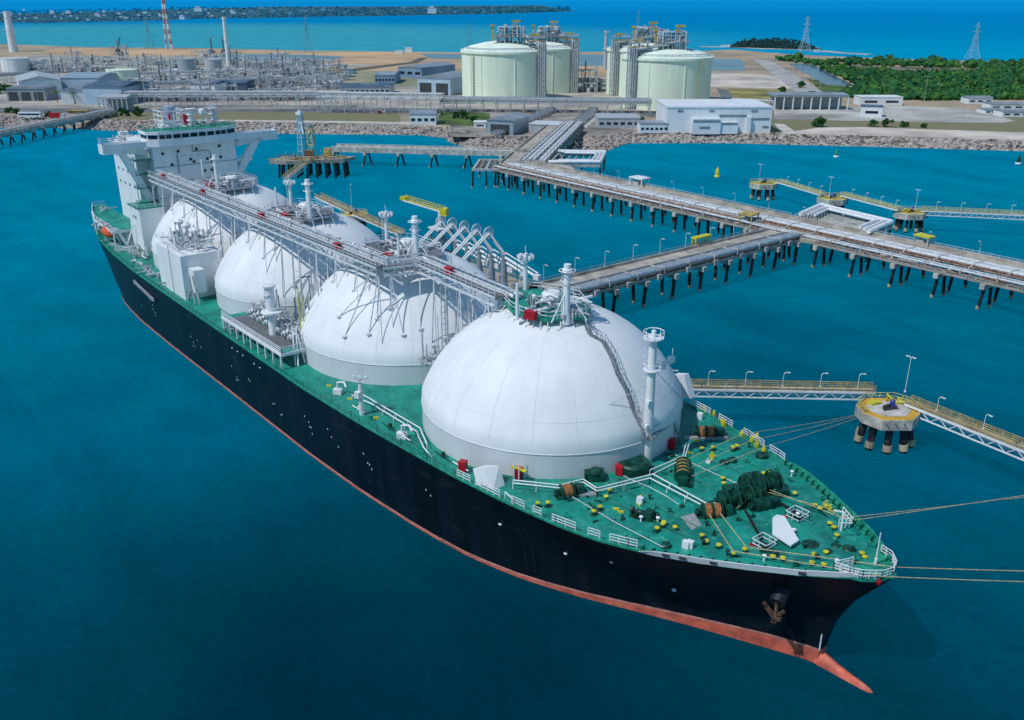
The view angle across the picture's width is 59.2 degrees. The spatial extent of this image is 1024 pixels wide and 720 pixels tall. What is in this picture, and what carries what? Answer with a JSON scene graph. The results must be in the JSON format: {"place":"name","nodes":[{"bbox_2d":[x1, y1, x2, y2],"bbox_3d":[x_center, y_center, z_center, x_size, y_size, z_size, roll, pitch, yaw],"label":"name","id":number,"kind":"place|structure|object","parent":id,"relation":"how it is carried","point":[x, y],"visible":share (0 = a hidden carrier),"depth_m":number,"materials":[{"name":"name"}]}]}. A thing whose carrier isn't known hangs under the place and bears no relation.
{"place":"outdoors","nodes":[
{"label":"outdoors","id":0,"kind":"place"},
{"bbox_2d":[0,11,18,51],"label":"flue tower","id":1,"kind":"structure","parent":0,"point":[12,42],"depth_m":1280.65,"materials":[{"name":"metal"}]},
{"bbox_2d":[15,71,61,97],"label":"white warehouse","id":2,"kind":"structure","parent":0,"point":[38,77],"depth_m":677.52,"materials":[{"name":"metal"}]},
{"bbox_2d":[101,112,399,121],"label":"verge","id":3,"kind":"structure","parent":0,"point":[369,117],"depth_m":574.32,"materials":[{"name":"green plant"}]},
{"bbox_2d":[43,48,461,63],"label":"sand flat","id":4,"kind":"structure","parent":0,"point":[357,57],"depth_m":1255.33,"materials":[{"name":"sand"}]},
{"bbox_2d":[207,54,344,61],"bbox_3d":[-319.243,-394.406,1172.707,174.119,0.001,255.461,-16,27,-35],"label":"rack","id":5,"kind":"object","parent":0,"point":[287,56],"depth_m":1186.85,"materials":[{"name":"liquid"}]},
{"bbox_2d":[150,119,409,123],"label":"footpath","id":6,"kind":"structure","parent":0,"point":[311,121],"depth_m":550.22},
{"bbox_2d":[0,108,655,116],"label":"service road","id":7,"kind":"structure","parent":0,"point":[407,110],"depth_m":605.79,"materials":[{"name":"asphalt"}]},
{"bbox_2d":[97,94,137,111],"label":"pump shelter","id":8,"kind":"object","parent":7,"relation":"on","point":[115,101],"visible":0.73,"depth_m":602.24,"materials":[{"name":"metal"}]},
{"bbox_2d":[248,65,461,86],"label":"sand flat","id":9,"kind":"structure","parent":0,"point":[365,77],"depth_m":853.53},
{"bbox_2d":[319,58,425,74],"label":"embankment road","id":10,"kind":"structure","parent":0,"point":[418,60],"depth_m":1022.40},
{"bbox_2d":[335,59,461,70],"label":"sand flat","id":11,"kind":"structure","parent":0,"point":[457,63],"depth_m":1039.25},
{"bbox_2d":[437,111,489,126],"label":"verge","id":12,"kind":"structure","parent":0,"point":[445,117],"depth_m":564.35,"materials":[{"name":"green plant"}]},
{"bbox_2d":[0,2,1023,719],"bbox_3d":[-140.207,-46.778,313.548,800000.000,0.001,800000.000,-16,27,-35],"label":"sea","id":13,"kind":"structure","parent":0,"point":[182,536],"depth_m":155.56,"materials":[{"name":"liquid"}]},
{"bbox_2d":[0,109,118,145],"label":"trestle","id":14,"kind":"object","parent":13,"relation":"in","point":[10,132],"visible":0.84,"depth_m":518.49,"materials":[{"name":"concrete"}]},
{"bbox_2d":[0,5,571,22],"bbox_3d":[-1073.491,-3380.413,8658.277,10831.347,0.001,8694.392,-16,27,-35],"label":"coast","id":15,"kind":"structure","parent":13,"relation":"in","point":[249,14],"depth_m":5335.65},
{"bbox_2d":[0,6,569,22],"bbox_3d":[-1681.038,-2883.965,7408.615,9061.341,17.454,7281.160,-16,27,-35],"label":"woods","id":16,"kind":"object","parent":15,"relation":"on","point":[369,14],"visible":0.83,"depth_m":5694.26,"materials":[{"name":"plant"}]},
{"bbox_2d":[268,148,355,177],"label":"tanker jetty head","id":17,"kind":"object","parent":13,"relation":"in","point":[309,158],"visible":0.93,"depth_m":397.25},
{"bbox_2d":[295,110,306,156],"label":"loading tower","id":18,"kind":"structure","parent":17,"relation":"on","point":[300,123],"depth_m":399.38,"materials":[{"name":"metal"}]},
{"bbox_2d":[340,208,367,226],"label":"dolphin","id":19,"kind":"object","parent":13,"relation":"in","point":[349,214],"visible":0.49,"depth_m":295.65,"materials":[{"name":"metal"}]},
{"bbox_2d":[314,193,353,212],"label":"truss walkway","id":20,"kind":"structure","parent":19,"relation":"on","point":[337,205],"depth_m":309.23,"materials":[{"name":"white paint"}]},
{"bbox_2d":[352,210,405,235],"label":"truss walkway","id":21,"kind":"structure","parent":19,"relation":"on","point":[373,222],"depth_m":281.78,"materials":[{"name":"white paint"}]},
{"bbox_2d":[331,143,536,168],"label":"head trestle","id":22,"kind":"object","parent":13,"relation":"in","point":[465,151],"visible":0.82,"depth_m":421.09,"materials":[{"name":"concrete"}]},
{"bbox_2d":[426,242,542,289],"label":"loading platform","id":23,"kind":"structure","parent":13,"relation":"in","point":[511,280],"depth_m":225.29,"materials":[{"name":"concrete"}]},
{"bbox_2d":[400,195,452,252],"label":"gangway tower","id":24,"kind":"structure","parent":23,"relation":"on","point":[443,211],"depth_m":236.99,"materials":[{"name":"yellow metal"}]},
{"bbox_2d":[421,215,488,265],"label":"marine loader","id":25,"kind":"object","parent":23,"relation":"on","point":[455,241],"visible":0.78,"depth_m":209.77,"materials":[{"name":"white paint"}]},
{"bbox_2d":[432,218,500,268],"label":"marine loader","id":26,"kind":"object","parent":23,"relation":"on","point":[467,246],"visible":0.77,"depth_m":207.57,"materials":[{"name":"white paint"}]},
{"bbox_2d":[441,221,514,272],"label":"marine loader","id":27,"kind":"object","parent":23,"relation":"on","point":[479,265],"visible":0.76,"depth_m":205.01,"materials":[{"name":"white paint"}]},
{"bbox_2d":[451,224,522,281],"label":"marine loader","id":28,"kind":"object","parent":23,"relation":"on","point":[492,255],"visible":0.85,"depth_m":202.65,"materials":[{"name":"white paint"}]},
{"bbox_2d":[462,227,540,286],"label":"marine loader","id":29,"kind":"object","parent":23,"relation":"on","point":[503,275],"visible":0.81,"depth_m":199.68,"materials":[{"name":"white paint"}]},
{"bbox_2d":[91,103,896,692],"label":"gas carrier","id":30,"kind":"object","parent":13,"relation":"on","point":[551,437],"visible":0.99,"depth_m":128.57,"materials":[{"name":"white paint"}]},
{"bbox_2d":[709,514,1023,581],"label":"mooring line","id":31,"kind":"object","parent":30,"relation":"attached to","point":[853,571],"visible":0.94,"depth_m":98.80,"materials":[{"name":"beige fabric"}]},
{"bbox_2d":[720,513,1023,571],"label":"mooring line","id":32,"kind":"object","parent":30,"relation":"attached to","point":[868,563],"visible":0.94,"depth_m":100.08,"materials":[{"name":"beige fabric"}]},
{"bbox_2d":[471,159,538,187],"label":"grid platform","id":33,"kind":"structure","parent":13,"relation":"in","point":[481,166],"depth_m":377.39,"materials":[{"name":"concrete"}]},
{"bbox_2d":[500,121,584,181],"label":"shore trestle","id":34,"kind":"object","parent":13,"relation":"in","point":[546,141],"visible":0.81,"depth_m":433.31,"materials":[{"name":"metal"}]},
{"bbox_2d":[546,149,606,178],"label":"pipe loop platform","id":35,"kind":"structure","parent":13,"relation":"in","point":[598,158],"depth_m":394.95,"materials":[{"name":"metal"}]},
{"bbox_2d":[492,162,791,238],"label":"pipe trestle","id":36,"kind":"object","parent":13,"relation":"in","point":[654,198],"visible":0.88,"depth_m":323.15,"materials":[{"name":"concrete"}]},
{"bbox_2d":[519,226,801,312],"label":"berth trestle","id":37,"kind":"object","parent":13,"relation":"in","point":[631,273],"visible":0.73,"depth_m":239.90,"materials":[{"name":"concrete"}]},
{"bbox_2d":[749,177,777,200],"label":"dolphin","id":38,"kind":"object","parent":13,"relation":"in","point":[765,185],"visible":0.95,"depth_m":351.65,"materials":[{"name":"concrete"}]},
{"bbox_2d":[816,192,848,207],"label":"dolphin","id":39,"kind":"object","parent":13,"relation":"in","point":[834,199],"visible":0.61,"depth_m":324.59,"materials":[{"name":"concrete"}]},
{"bbox_2d":[777,179,824,195],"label":"truss walkway","id":40,"kind":"structure","parent":39,"relation":"on","point":[793,185],"depth_m":337.25,"materials":[{"name":"yellow paint"}]},
{"bbox_2d":[840,191,901,210],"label":"truss walkway","id":41,"kind":"structure","parent":39,"relation":"on","point":[869,201],"depth_m":313.63,"materials":[{"name":"yellow paint"}]},
{"bbox_2d":[798,203,893,261],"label":"pipe loop platform","id":42,"kind":"structure","parent":13,"relation":"in","point":[869,223],"depth_m":288.06,"materials":[{"name":"metal"}]},
{"bbox_2d":[748,214,1023,309],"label":"pipe trestle","id":43,"kind":"object","parent":13,"relation":"in","point":[964,261],"visible":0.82,"depth_m":247.46,"materials":[{"name":"concrete"}]},
{"bbox_2d":[854,392,921,454],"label":"mooring dolphin","id":44,"kind":"object","parent":13,"relation":"in","point":[889,415],"visible":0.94,"depth_m":155.98,"materials":[{"name":"concrete"}]},
{"bbox_2d":[691,379,876,400],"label":"truss walkway","id":45,"kind":"structure","parent":44,"relation":"on","point":[797,389],"depth_m":163.29,"materials":[{"name":"white paint"}]},
{"bbox_2d":[904,395,1023,460],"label":"truss walkway","id":46,"kind":"structure","parent":44,"relation":"on","point":[993,438],"depth_m":148.78,"materials":[{"name":"white paint"}]},
{"bbox_2d":[893,206,927,232],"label":"dolphin","id":47,"kind":"object","parent":13,"relation":"in","point":[918,216],"visible":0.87,"depth_m":303.49,"materials":[{"name":"concrete"}]},
{"bbox_2d":[921,206,1023,219],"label":"truss walkway","id":48,"kind":"structure","parent":47,"relation":"on","point":[965,212],"depth_m":299.46,"materials":[{"name":"yellow paint"}]},
{"bbox_2d":[0,44,1023,140],"bbox_3d":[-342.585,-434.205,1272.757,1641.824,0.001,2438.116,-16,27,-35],"label":"ground","id":49,"kind":"structure","parent":0,"point":[750,64],"depth_m":1025.08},
{"bbox_2d":[161,0,172,48],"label":"flare tower","id":50,"kind":"structure","parent":49,"relation":"on","point":[163,3],"depth_m":1358.09,"materials":[{"name":"metal"}]},
{"bbox_2d":[0,57,651,110],"bbox_3d":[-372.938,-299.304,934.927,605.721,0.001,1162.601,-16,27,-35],"label":"plant yard","id":51,"kind":"structure","parent":49,"relation":"on","point":[6,103],"depth_m":653.43,"materials":[{"name":"concrete"}]},
{"bbox_2d":[0,56,30,71],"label":"cylindrical tank","id":52,"kind":"object","parent":51,"relation":"on","point":[13,64],"visible":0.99,"depth_m":932.03,"materials":[{"name":"metal"}]},
{"bbox_2d":[5,84,57,100],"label":"arched shed","id":53,"kind":"structure","parent":51,"relation":"on","point":[25,92],"depth_m":662.15,"materials":[{"name":"metal"}]},
{"bbox_2d":[56,61,94,72],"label":"process unit","id":54,"kind":"object","parent":51,"relation":"on","point":[75,68],"visible":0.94,"depth_m":926.92,"materials":[{"name":"metal"}]},
{"bbox_2d":[60,81,91,103],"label":"white hall","id":55,"kind":"structure","parent":51,"relation":"on","point":[66,97],"depth_m":642.69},
{"bbox_2d":[59,72,116,89],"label":"blue warehouse","id":56,"kind":"structure","parent":51,"relation":"on","point":[70,79],"depth_m":729.96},
{"bbox_2d":[82,80,151,104],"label":"blue hall","id":57,"kind":"structure","parent":51,"relation":"on","point":[93,91],"depth_m":638.23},
{"bbox_2d":[105,67,137,80],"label":"cylindrical tank","id":58,"kind":"object","parent":51,"relation":"on","point":[122,74],"visible":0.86,"depth_m":761.01,"materials":[{"name":"metal"}]},
{"bbox_2d":[125,69,160,101],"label":"process unit","id":59,"kind":"object","parent":51,"relation":"on","point":[145,79],"visible":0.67,"depth_m":659.07,"materials":[{"name":"metal"}]},
{"bbox_2d":[147,61,174,82],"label":"process unit","id":60,"kind":"object","parent":51,"relation":"on","point":[160,76],"visible":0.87,"depth_m":791.29,"materials":[{"name":"metal"}]},
{"bbox_2d":[29,55,333,64],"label":"pipe rack","id":61,"kind":"object","parent":51,"relation":"on","point":[174,58],"visible":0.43,"depth_m":1061.81,"materials":[{"name":"metal"}]},
{"bbox_2d":[177,57,195,73],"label":"cylindrical tank","id":62,"kind":"object","parent":51,"relation":"on","point":[185,63],"visible":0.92,"depth_m":880.87,"materials":[{"name":"metal"}]},
{"bbox_2d":[190,80,229,90],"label":"white store","id":63,"kind":"structure","parent":51,"relation":"on","point":[213,85],"depth_m":705.80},
{"bbox_2d":[203,58,222,76],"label":"cylindrical tank","id":64,"kind":"object","parent":51,"relation":"on","point":[211,63],"visible":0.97,"depth_m":868.76,"materials":[{"name":"metal"}]},
{"bbox_2d":[123,91,347,107],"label":"pipe rack","id":65,"kind":"object","parent":51,"relation":"on","point":[227,94],"visible":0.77,"depth_m":618.88,"materials":[{"name":"metal"}]},
{"bbox_2d":[144,76,329,88],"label":"pipe rack","id":66,"kind":"object","parent":51,"relation":"on","point":[172,82],"visible":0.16,"depth_m":762.03,"materials":[{"name":"metal"}]},
{"bbox_2d":[223,80,255,90],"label":"dark store","id":67,"kind":"structure","parent":51,"relation":"on","point":[243,85],"depth_m":728.59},
{"bbox_2d":[269,54,296,76],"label":"process unit","id":68,"kind":"object","parent":51,"relation":"on","point":[287,69],"visible":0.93,"depth_m":838.23,"materials":[{"name":"metal"}]},
{"bbox_2d":[310,76,344,89],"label":"process unit","id":69,"kind":"object","parent":51,"relation":"on","point":[335,83],"visible":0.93,"depth_m":748.01,"materials":[{"name":"metal"}]},
{"bbox_2d":[339,83,394,94],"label":"dark roof hall","id":70,"kind":"structure","parent":51,"relation":"on","point":[368,87],"depth_m":704.26,"materials":[{"name":"grey metal"}]},
{"bbox_2d":[316,91,444,114],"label":"pipe rack","id":71,"kind":"object","parent":51,"relation":"on","point":[337,94],"visible":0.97,"depth_m":587.34,"materials":[{"name":"metal"}]},
{"bbox_2d":[375,71,400,83],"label":"blue workshop","id":72,"kind":"structure","parent":51,"relation":"on","point":[388,77],"depth_m":797.84,"materials":[{"name":"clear metal"}]},
{"bbox_2d":[398,61,454,77],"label":"blue hall","id":73,"kind":"structure","parent":51,"relation":"on","point":[416,70],"depth_m":862.34,"materials":[{"name":"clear metal"}]},
{"bbox_2d":[417,71,461,95],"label":"grey roof hall","id":74,"kind":"structure","parent":51,"relation":"on","point":[449,83],"depth_m":703.78,"materials":[{"name":"metal"}]},
{"bbox_2d":[460,20,547,103],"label":"storage tank","id":75,"kind":"object","parent":51,"relation":"on","point":[505,68],"visible":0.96,"depth_m":641.52,"materials":[{"name":"metal"}]},
{"bbox_2d":[440,96,651,112],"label":"pipe rack","id":76,"kind":"object","parent":51,"relation":"on","point":[481,100],"visible":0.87,"depth_m":592.82,"materials":[{"name":"metal"}]},
{"bbox_2d":[525,21,579,93],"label":"storage tank","id":77,"kind":"object","parent":51,"relation":"on","point":[562,75],"visible":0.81,"depth_m":710.80,"materials":[{"name":"white concrete"}]},
{"bbox_2d":[576,60,597,92],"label":"process unit","id":78,"kind":"object","parent":51,"relation":"on","point":[584,88],"visible":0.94,"depth_m":725.43,"materials":[{"name":"metal"}]},
{"bbox_2d":[606,22,666,95],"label":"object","id":79,"kind":"object","parent":51,"relation":"on","point":[617,51],"visible":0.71,"depth_m":690.66,"materials":[{"name":"metal"}]},
{"bbox_2d":[620,25,713,110],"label":"storage tank","id":80,"kind":"object","parent":51,"relation":"on","point":[658,69],"visible":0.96,"depth_m":600.85,"materials":[{"name":"white concrete"}]},
{"bbox_2d":[409,110,437,124],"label":"white office","id":81,"kind":"structure","parent":49,"relation":"on","point":[424,117],"depth_m":534.73,"materials":[{"name":"clear concrete"}]},
{"bbox_2d":[487,112,528,134],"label":"shed","id":82,"kind":"object","parent":49,"relation":"on","point":[513,123],"visible":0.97,"depth_m":495.66,"materials":[{"name":"metal"}]},
{"bbox_2d":[489,107,555,137],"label":"pipe rack","id":83,"kind":"object","parent":49,"relation":"on","point":[535,115],"visible":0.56,"depth_m":555.87,"materials":[{"name":"metal"}]},
{"bbox_2d":[529,120,568,131],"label":"pipe shelter","id":84,"kind":"object","parent":49,"relation":"on","point":[536,125],"visible":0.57,"depth_m":505.26,"materials":[{"name":"metal"}]},
{"bbox_2d":[595,113,640,127],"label":"pale substation","id":85,"kind":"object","parent":49,"relation":"on","point":[615,120],"visible":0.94,"depth_m":522.37,"materials":[{"name":"metal"}]},
{"bbox_2d":[637,120,668,132],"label":"glazed annex","id":86,"kind":"object","parent":49,"relation":"on","point":[651,126],"visible":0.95,"depth_m":502.67,"materials":[{"name":"white concrete"}]},
{"bbox_2d":[656,99,772,133],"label":"white warehouse","id":87,"kind":"structure","parent":49,"relation":"on","point":[713,116],"depth_m":500.24,"materials":[{"name":"grey metal"}]},
{"bbox_2d":[766,92,849,109],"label":"open shed","id":88,"kind":"structure","parent":49,"relation":"on","point":[810,100],"depth_m":617.63,"materials":[{"name":"metal"}]},
{"bbox_2d":[860,104,883,116],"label":"white cabin","id":89,"kind":"object","parent":49,"relation":"on","point":[868,110],"visible":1,"depth_m":571.43,"materials":[{"name":"clear concrete"}]},
{"bbox_2d":[853,95,902,105],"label":"white hall","id":90,"kind":"structure","parent":49,"relation":"on","point":[890,100],"depth_m":634.30,"materials":[{"name":"clear concrete"}]},
{"bbox_2d":[775,51,1023,100],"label":"mangrove forest","id":91,"kind":"object","parent":49,"relation":"on","point":[997,79],"visible":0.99,"depth_m":799.51,"materials":[{"name":"green plant"}]},
{"bbox_2d":[993,109,1023,116],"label":"village house","id":92,"kind":"structure","parent":49,"relation":"on","point":[1009,112],"depth_m":572.32,"materials":[{"name":"white concrete"}]},
{"bbox_2d":[0,115,1023,150],"bbox_3d":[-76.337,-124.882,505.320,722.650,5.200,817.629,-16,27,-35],"label":"embankment","id":93,"kind":"structure","parent":0,"point":[769,140],"depth_m":495.31,"materials":[{"name":"stone"}]},
{"bbox_2d":[0,115,1023,150],"bbox_3d":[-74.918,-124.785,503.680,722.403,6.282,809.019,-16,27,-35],"label":"riprap","id":94,"kind":"object","parent":93,"relation":"on","point":[608,142],"visible":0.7,"depth_m":496.43,"materials":[{"name":"stone"}]},
{"bbox_2d":[0,0,1023,1],"label":"sky","id":95,"kind":"structure","parent":0,"point":[0,0],"materials":[{"name":"blue"}]},
{"bbox_2d":[450,112,639,136],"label":"plant yard","id":96,"kind":"structure","parent":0,"point":[592,129],"depth_m":520.38,"materials":[{"name":"concrete"}]},
{"bbox_2d":[579,54,603,65],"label":"tidal pond","id":97,"kind":"structure","parent":0,"point":[594,60],"depth_m":1126.96,"materials":[{"name":"liquid"}]},
{"bbox_2d":[712,59,745,69],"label":"tidal pond","id":98,"kind":"structure","parent":0,"point":[727,64],"depth_m":1038.80,"materials":[{"name":"liquid"}]},
{"bbox_2d":[710,73,790,88],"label":"bare lot","id":99,"kind":"structure","parent":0,"point":[748,80],"depth_m":831.98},
{"bbox_2d":[728,88,780,101],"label":"verge","id":100,"kind":"structure","parent":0,"point":[748,93],"depth_m":715.85,"materials":[{"name":"yellow plant"}]},
{"bbox_2d":[727,45,818,49],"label":"islet ground","id":101,"kind":"structure","parent":0,"point":[769,48],"depth_m":1451.61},
{"bbox_2d":[730,37,821,50],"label":"islet woods","id":102,"kind":"object","parent":101,"relation":"on","point":[785,43],"visible":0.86,"depth_m":1478.80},
{"bbox_2d":[753,59,821,91],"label":"causeway road","id":103,"kind":"structure","parent":0,"point":[788,78],"depth_m":875.18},
{"bbox_2d":[790,64,852,85],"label":"canal","id":104,"kind":"structure","parent":0,"point":[826,78],"depth_m":886.71,"materials":[{"name":"liquid"}]},
{"bbox_2d":[807,78,850,91],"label":"verge","id":105,"kind":"structure","parent":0,"point":[822,87],"depth_m":773.80,"materials":[{"name":"green plant"}]},
{"bbox_2d":[774,106,1013,122],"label":"parking lot","id":106,"kind":"structure","parent":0,"point":[922,114],"depth_m":579.06,"materials":[{"name":"concrete"}]},
{"bbox_2d":[770,110,1023,132],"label":"verge","id":107,"kind":"structure","parent":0,"point":[1016,124],"depth_m":533.09,"materials":[{"name":"green plant"}]},
{"bbox_2d":[778,127,1023,139],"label":"bare bank","id":108,"kind":"structure","parent":0,"point":[903,132],"depth_m":500.69,"materials":[{"name":"concrete"}]},
{"bbox_2d":[831,65,979,71],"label":"marsh field","id":109,"kind":"structure","parent":0,"point":[911,68],"depth_m":978.52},
{"bbox_2d":[960,96,992,103],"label":"village house","id":110,"kind":"structure","parent":0,"point":[977,99],"depth_m":643.61,"materials":[{"name":"white concrete"}]},
{"bbox_2d":[982,101,1023,108],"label":"village house","id":111,"kind":"structure","parent":0,"point":[1006,104],"depth_m":608.35,"materials":[{"name":"white concrete"}]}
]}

